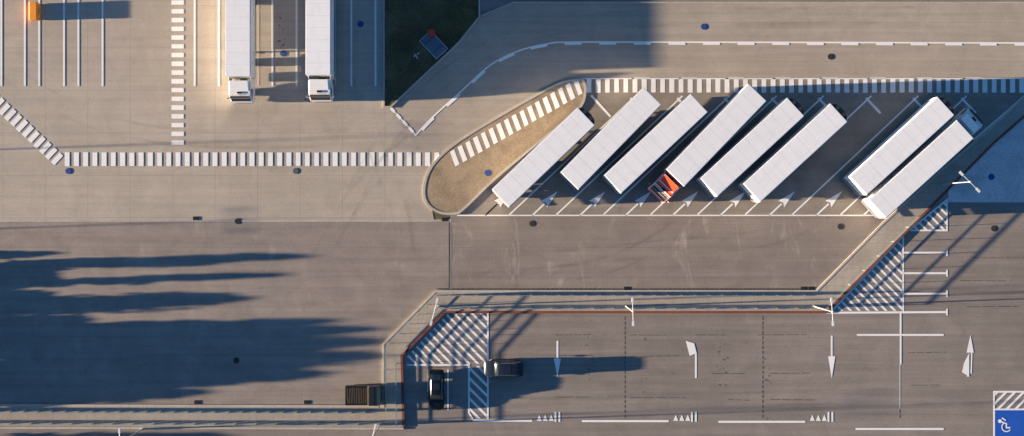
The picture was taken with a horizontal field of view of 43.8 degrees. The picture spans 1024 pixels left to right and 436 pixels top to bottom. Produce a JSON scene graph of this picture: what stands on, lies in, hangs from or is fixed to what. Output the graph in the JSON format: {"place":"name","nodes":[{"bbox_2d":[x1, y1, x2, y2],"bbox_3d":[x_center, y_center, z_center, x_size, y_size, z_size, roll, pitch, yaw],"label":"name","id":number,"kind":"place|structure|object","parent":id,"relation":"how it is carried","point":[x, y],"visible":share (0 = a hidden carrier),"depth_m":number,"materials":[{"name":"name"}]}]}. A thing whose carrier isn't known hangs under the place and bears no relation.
{"place":"outdoors","nodes":[
{"label":"outdoors","id":0,"kind":"place"},
{"bbox_2d":[0,0,433,219],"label":"concrete yard","id":1,"kind":"structure","parent":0,"point":[126,108],"depth_m":150.01,"materials":[{"name":"beige concrete"}]},
{"bbox_2d":[0,97,62,164],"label":"pedestrian crossing marking","id":2,"kind":"object","parent":1,"relation":"on","point":[34,135],"visible":1,"depth_m":149.99,"materials":[{"name":"white paint"}]},
{"bbox_2d":[29,2,39,20],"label":"grit bin","id":3,"kind":"object","parent":1,"relation":"on","point":[34,11],"visible":1,"depth_m":148.90,"materials":[{"name":"orange plastic"}]},
{"bbox_2d":[65,168,71,173],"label":"manhole cover","id":4,"kind":"object","parent":1,"relation":"on","point":[68,170],"visible":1,"depth_m":149.97,"materials":[{"name":"metal"}]},
{"bbox_2d":[171,0,183,144],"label":"pedestrian crossing marking","id":5,"kind":"object","parent":1,"relation":"on","point":[177,72],"visible":1,"depth_m":149.99,"materials":[{"name":"white paint"}]},
{"bbox_2d":[0,0,375,85],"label":"parking bay marking","id":6,"kind":"object","parent":1,"relation":"on","point":[194,43],"visible":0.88,"depth_m":149.99,"materials":[{"name":"paint"}]},
{"bbox_2d":[225,0,255,103],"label":"semi truck","id":7,"kind":"object","parent":1,"relation":"on","point":[240,32],"visible":1,"depth_m":145.99,"materials":[{"name":"metal"}]},
{"bbox_2d":[65,152,438,165],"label":"pedestrian crossing marking","id":8,"kind":"object","parent":1,"relation":"on","point":[242,159],"visible":1,"depth_m":149.99,"materials":[{"name":"white paint"}]},
{"bbox_2d":[280,50,286,56],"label":"manhole cover","id":9,"kind":"object","parent":1,"relation":"on","point":[283,53],"visible":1,"depth_m":149.97,"materials":[{"name":"metal"}]},
{"bbox_2d":[305,0,334,101],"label":"semi truck","id":10,"kind":"object","parent":1,"relation":"on","point":[319,39],"visible":1,"depth_m":145.99,"materials":[{"name":"metal"}]},
{"bbox_2d":[357,21,363,26],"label":"manhole cover","id":11,"kind":"object","parent":1,"relation":"on","point":[360,23],"visible":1,"depth_m":149.97,"materials":[{"name":"metal"}]},
{"bbox_2d":[0,221,450,404],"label":"asphalt yard","id":12,"kind":"structure","parent":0,"point":[292,313],"depth_m":150.01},
{"bbox_2d":[0,219,450,221],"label":"gutter strip","id":13,"kind":"object","parent":12,"relation":"on","point":[219,220],"visible":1,"depth_m":149.99,"materials":[{"name":"concrete"}]},
{"bbox_2d":[345,384,384,407],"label":"pickup truck","id":14,"kind":"object","parent":12,"relation":"on","point":[369,395],"visible":1,"depth_m":148.71,"materials":[{"name":"paint"}]},
{"bbox_2d":[389,108,450,219],"bbox_3d":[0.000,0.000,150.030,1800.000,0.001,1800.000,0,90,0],"label":"ground","id":15,"kind":"structure","parent":0,"point":[437,216],"depth_m":150.03,"materials":[{"name":"concrete"}]},
{"bbox_2d":[425,81,583,212],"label":"traffic island","id":16,"kind":"structure","parent":15,"relation":"on","point":[450,187],"depth_m":149.88,"materials":[{"name":"soil"}]},
{"bbox_2d":[485,170,490,175],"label":"manhole cover","id":17,"kind":"object","parent":16,"relation":"on","point":[487,172],"visible":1,"depth_m":149.85,"materials":[{"name":"metal"}]},
{"bbox_2d":[450,81,582,165],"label":"pedestrian crossing marking","id":18,"kind":"object","parent":16,"relation":"on","point":[516,122],"visible":1,"depth_m":149.87,"materials":[{"name":"white paint"}]},
{"bbox_2d":[0,96,1023,406],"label":"kerb","id":19,"kind":"structure","parent":15,"relation":"on","point":[510,290],"depth_m":149.85,"materials":[{"name":"concrete"}]},
{"bbox_2d":[383,0,1023,107],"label":"kerb","id":20,"kind":"structure","parent":15,"relation":"on","point":[432,67],"depth_m":149.87,"materials":[{"name":"concrete"}]},
{"bbox_2d":[948,118,1023,201],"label":"gravel bed","id":21,"kind":"object","parent":15,"relation":"on","point":[1001,160],"visible":1,"depth_m":149.99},
{"bbox_2d":[988,174,994,179],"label":"manhole cover","id":22,"kind":"object","parent":21,"relation":"on","point":[991,176],"visible":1,"depth_m":149.97,"materials":[{"name":"metal"}]},
{"bbox_2d":[385,0,478,105],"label":"lawn","id":23,"kind":"structure","parent":0,"point":[435,7],"depth_m":149.95,"materials":[{"name":"plant"}]},
{"bbox_2d":[427,28,434,35],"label":"hydrant box","id":24,"kind":"object","parent":23,"relation":"on","point":[431,32],"visible":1,"depth_m":149.23,"materials":[{"name":"red plastic"}]},
{"bbox_2d":[419,33,447,59],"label":"utility hatch","id":25,"kind":"object","parent":23,"relation":"on","point":[435,46],"visible":1,"depth_m":149.79,"materials":[{"name":"metal"}]},
{"bbox_2d":[0,197,1023,435],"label":"car park","id":26,"kind":"structure","parent":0,"point":[870,382],"depth_m":150.00,"materials":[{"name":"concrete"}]},
{"bbox_2d":[118,428,143,435],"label":"street lamp","id":27,"kind":"object","parent":26,"relation":"on","point":[119,430],"visible":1,"depth_m":145.65,"materials":[{"name":"metal"}]},
{"bbox_2d":[0,427,403,428],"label":"kerb","id":28,"kind":"structure","parent":26,"relation":"on","point":[200,427],"depth_m":149.85,"materials":[{"name":"concrete"}]},
{"bbox_2d":[373,423,380,435],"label":"street lamp","id":29,"kind":"object","parent":26,"relation":"on","point":[375,425],"visible":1,"depth_m":140.98,"materials":[{"name":"metal"}]},
{"bbox_2d":[427,369,445,409],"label":"parked car","id":30,"kind":"object","parent":26,"relation":"on","point":[436,398],"visible":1,"depth_m":149.00,"materials":[{"name":"black metal"}]},
{"bbox_2d":[484,359,522,378],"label":"parked car","id":31,"kind":"object","parent":26,"relation":"on","point":[496,368],"visible":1,"depth_m":148.72,"materials":[{"name":"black metal"}]},
{"bbox_2d":[278,17,770,419],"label":"oil stains","id":32,"kind":"object","parent":26,"relation":"on","point":[591,320],"visible":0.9,"depth_m":149.99,"materials":[{"name":"black liquid"}]},
{"bbox_2d":[449,223,762,417],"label":"expansion joints","id":33,"kind":"object","parent":26,"relation":"on","point":[762,317],"visible":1,"depth_m":149.99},
{"bbox_2d":[407,198,947,418],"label":"hatched area marking","id":34,"kind":"object","parent":26,"relation":"on","point":[487,320],"visible":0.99,"depth_m":149.99,"materials":[{"name":"white paint"}]},
{"bbox_2d":[537,412,832,421],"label":"give way marking","id":35,"kind":"object","parent":26,"relation":"on","point":[681,419],"visible":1,"depth_m":149.99,"materials":[{"name":"white paint"}]},
{"bbox_2d":[427,236,947,429],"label":"car bay marking","id":36,"kind":"object","parent":26,"relation":"on","point":[903,294],"visible":1,"depth_m":149.99,"materials":[{"name":"white paint"}]},
{"bbox_2d":[400,115,1023,426],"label":"red kerb","id":37,"kind":"structure","parent":26,"relation":"on","point":[840,297],"depth_m":149.84,"materials":[{"name":"concrete"}]},
{"bbox_2d":[500,280,1018,399],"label":"worn bay marks","id":38,"kind":"object","parent":26,"relation":"on","point":[764,334],"visible":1,"depth_m":149.99},
{"bbox_2d":[554,335,973,377],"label":"direction arrow marking","id":39,"kind":"object","parent":26,"relation":"on","point":[692,351],"visible":1,"depth_m":149.98,"materials":[{"name":"white paint"}]},
{"bbox_2d":[993,391,1023,435],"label":"hatched area marking","id":40,"kind":"object","parent":26,"relation":"on","point":[995,393],"visible":1,"depth_m":149.98,"materials":[{"name":"white paint"}]},
{"bbox_2d":[995,410,1023,435],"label":"accessible bay marking","id":41,"kind":"object","parent":26,"relation":"on","point":[1014,421],"visible":1,"depth_m":149.99,"materials":[{"name":"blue paint"}]},
{"bbox_2d":[998,417,1009,431],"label":"wheelchair symbol marking","id":42,"kind":"object","parent":41,"relation":"on","point":[999,420],"visible":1,"depth_m":149.98,"materials":[{"name":"white paint"}]},
{"bbox_2d":[0,100,1023,426],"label":"pavement","id":43,"kind":"structure","parent":0,"point":[836,286],"depth_m":149.87,"materials":[{"name":"grey concrete"}]},
{"bbox_2d":[0,411,377,413],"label":"railing","id":44,"kind":"object","parent":43,"relation":"on","point":[188,412],"visible":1,"depth_m":149.16,"materials":[{"name":"metal"}]},
{"bbox_2d":[0,423,390,425],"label":"railing","id":45,"kind":"object","parent":43,"relation":"on","point":[171,424],"visible":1,"depth_m":149.22,"materials":[{"name":"metal"}]},
{"bbox_2d":[429,298,439,325],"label":"street lamp","id":46,"kind":"object","parent":43,"relation":"on","point":[438,306],"visible":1,"depth_m":140.97,"materials":[{"name":"metal"}]},
{"bbox_2d":[385,295,817,411],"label":"railing","id":47,"kind":"object","parent":43,"relation":"on","point":[579,295],"visible":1,"depth_m":148.74,"materials":[{"name":"metal"}]},
{"bbox_2d":[625,297,634,325],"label":"street lamp","id":48,"kind":"object","parent":43,"relation":"on","point":[632,302],"visible":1,"depth_m":140.97,"materials":[{"name":"metal"}]},
{"bbox_2d":[395,215,920,425],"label":"railing","id":49,"kind":"object","parent":43,"relation":"on","point":[899,235],"visible":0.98,"depth_m":149.13,"materials":[{"name":"metal"}]},
{"bbox_2d":[812,297,834,325],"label":"street lamp","id":50,"kind":"object","parent":43,"relation":"on","point":[831,302],"visible":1,"depth_m":140.97,"materials":[{"name":"metal"}]},
{"bbox_2d":[451,216,888,289],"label":"truck lane","id":51,"kind":"structure","parent":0,"point":[658,252],"depth_m":150.00,"materials":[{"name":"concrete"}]},
{"bbox_2d":[438,288,807,289],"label":"drainage channel","id":52,"kind":"object","parent":51,"relation":"on","point":[619,288],"visible":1,"depth_m":149.99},
{"bbox_2d":[392,3,1023,175],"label":"access road","id":53,"kind":"structure","parent":0,"point":[497,88],"depth_m":150.01,"materials":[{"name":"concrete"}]},
{"bbox_2d":[701,24,706,29],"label":"manhole cover","id":54,"kind":"object","parent":53,"relation":"on","point":[703,26],"visible":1,"depth_m":149.97,"materials":[{"name":"metal"}]},
{"bbox_2d":[390,41,1023,135],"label":"lane line marking","id":55,"kind":"object","parent":53,"relation":"on","point":[452,100],"visible":1,"depth_m":149.98,"materials":[{"name":"white paint"}]},
{"bbox_2d":[451,79,1023,215],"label":"truck bay area","id":56,"kind":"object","parent":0,"point":[864,125],"visible":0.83,"depth_m":150.00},
{"bbox_2d":[423,78,586,214],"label":"kerb","id":57,"kind":"structure","parent":56,"relation":"on","point":[512,163],"depth_m":149.85,"materials":[{"name":"concrete"}]},
{"bbox_2d":[492,108,594,207],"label":"semi trailer","id":58,"kind":"object","parent":56,"relation":"on","point":[542,158],"visible":1,"depth_m":145.99,"materials":[{"name":"metal"}]},
{"bbox_2d":[560,87,660,189],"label":"semi trailer","id":59,"kind":"object","parent":56,"relation":"on","point":[611,137],"visible":1,"depth_m":145.99,"materials":[{"name":"metal"}]},
{"bbox_2d":[602,94,707,193],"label":"semi trailer","id":60,"kind":"object","parent":56,"relation":"on","point":[654,144],"visible":1,"depth_m":145.99,"materials":[{"name":"metal"}]},
{"bbox_2d":[485,191,869,215],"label":"direction arrow marking","id":61,"kind":"object","parent":56,"relation":"on","point":[689,199],"visible":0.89,"depth_m":149.98,"materials":[{"name":"white paint"}]},
{"bbox_2d":[648,84,765,202],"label":"semi truck","id":62,"kind":"object","parent":56,"relation":"on","point":[713,136],"visible":1,"depth_m":145.99,"materials":[{"name":"metal"}]},
{"bbox_2d":[457,77,1023,215],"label":"parking bay marking","id":63,"kind":"object","parent":56,"relation":"on","point":[750,120],"visible":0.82,"depth_m":149.99,"materials":[{"name":"white paint"}]},
{"bbox_2d":[696,98,803,196],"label":"semi trailer","id":64,"kind":"object","parent":56,"relation":"on","point":[749,148],"visible":1,"depth_m":145.99,"materials":[{"name":"metal"}]},
{"bbox_2d":[739,104,846,201],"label":"semi trailer","id":65,"kind":"object","parent":56,"relation":"on","point":[792,153],"visible":1,"depth_m":145.99,"materials":[{"name":"metal"}]},
{"bbox_2d":[587,79,1023,92],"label":"pedestrian crossing marking","id":66,"kind":"object","parent":56,"relation":"on","point":[819,85],"visible":0.98,"depth_m":149.99,"materials":[{"name":"white paint"}]},
{"bbox_2d":[843,97,953,194],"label":"semi trailer","id":67,"kind":"object","parent":56,"relation":"on","point":[897,147],"visible":1,"depth_m":145.99,"materials":[{"name":"metal"}]},
{"bbox_2d":[861,106,985,217],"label":"semi truck","id":68,"kind":"object","parent":56,"relation":"on","point":[908,177],"visible":0.98,"depth_m":145.99,"materials":[{"name":"metal"}]},
{"bbox_2d":[942,171,980,192],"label":"street lamp","id":69,"kind":"object","parent":56,"relation":"on","point":[962,174],"visible":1,"depth_m":140.97,"materials":[{"name":"metal"}]},
{"bbox_2d":[480,0,1023,17],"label":"background verge","id":70,"kind":"structure","parent":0,"point":[486,6],"depth_m":150.00,"materials":[{"name":"concrete"}]}
]}

